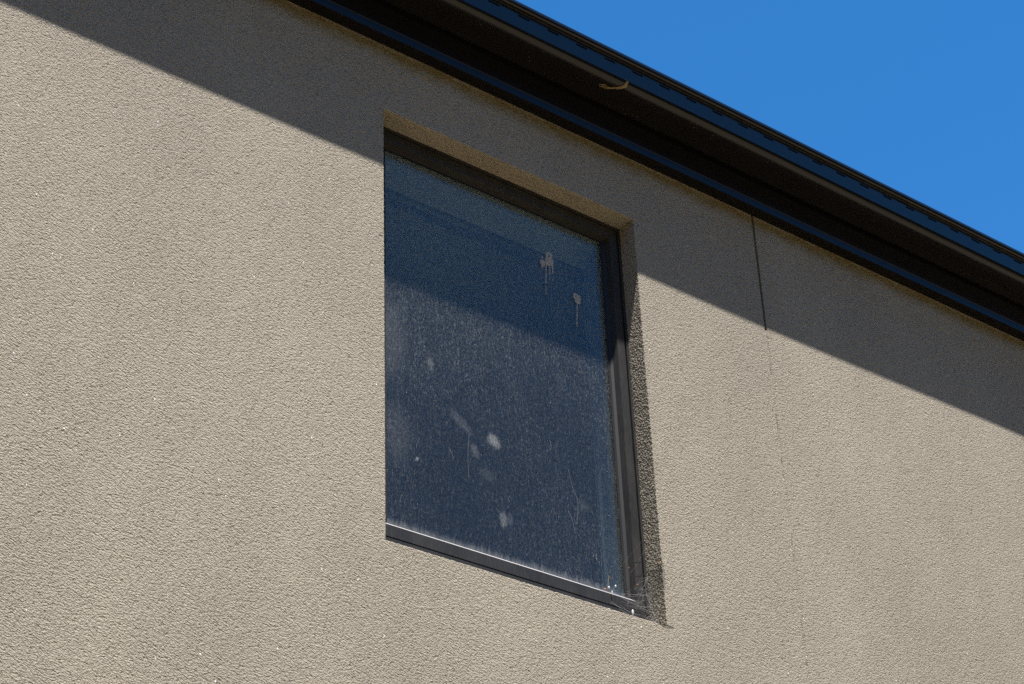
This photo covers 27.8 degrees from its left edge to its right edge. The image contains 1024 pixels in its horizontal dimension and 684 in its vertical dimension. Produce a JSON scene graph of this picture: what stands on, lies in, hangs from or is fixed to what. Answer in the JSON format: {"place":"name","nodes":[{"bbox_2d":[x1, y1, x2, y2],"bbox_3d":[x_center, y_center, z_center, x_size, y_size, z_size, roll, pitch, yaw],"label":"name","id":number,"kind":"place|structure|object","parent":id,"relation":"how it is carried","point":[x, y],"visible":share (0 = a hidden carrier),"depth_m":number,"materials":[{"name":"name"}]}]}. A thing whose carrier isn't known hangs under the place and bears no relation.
{"place":"outdoors","nodes":[
{"label":"outdoors","id":0,"kind":"place"},
{"bbox_2d":[0,0,1023,683],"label":"house","id":1,"kind":"structure","parent":0,"point":[310,372],"depth_m":5.64,"materials":[{"name":"paint"}]},
{"bbox_2d":[383,126,649,620],"bbox_3d":[-0.057,0.115,5.579,0.892,1.300,0.153,21,-39,-32],"label":"window","id":2,"kind":"structure","parent":1,"relation":"in","point":[413,169],"depth_m":5.79,"materials":[{"name":"black glass"}]},
{"bbox_2d":[540,251,553,291],"bbox_3d":[0.102,-0.197,5.853,0.051,0.154,0.003,21,-39,-32],"label":"bird dropping","id":3,"kind":"object","parent":2,"relation":"attached to","point":[549,261],"visible":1,"depth_m":5.87,"materials":[{"name":"white"}]},
{"bbox_2d":[573,293,580,325],"bbox_3d":[0.187,-0.091,5.863,0.029,0.113,0.002,21,-39,-32],"label":"bird dropping","id":4,"kind":"object","parent":2,"relation":"attached to","point":[577,298],"visible":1,"depth_m":5.88,"materials":[{"name":"white"}]},
{"bbox_2d":[599,80,627,88],"bbox_3d":[0.299,-0.758,6.086,0.094,0.034,0.019,3,-33,-9],"label":"straw tuft","id":5,"kind":"object","parent":1,"relation":"hanging from","point":[619,87],"visible":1,"depth_m":6.08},
{"bbox_2d":[604,541,660,621],"bbox_3d":[0.311,0.628,5.440,0.166,0.270,0.060,14,-36,-24],"label":"cobweb","id":6,"kind":"object","parent":1,"relation":"attached to","point":[638,594],"visible":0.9,"depth_m":5.42,"materials":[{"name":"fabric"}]},
{"bbox_2d":[516,0,1023,252],"label":"sky","id":7,"kind":"structure","parent":0,"point":[924,99],"materials":[{"name":"blue"}]}
]}

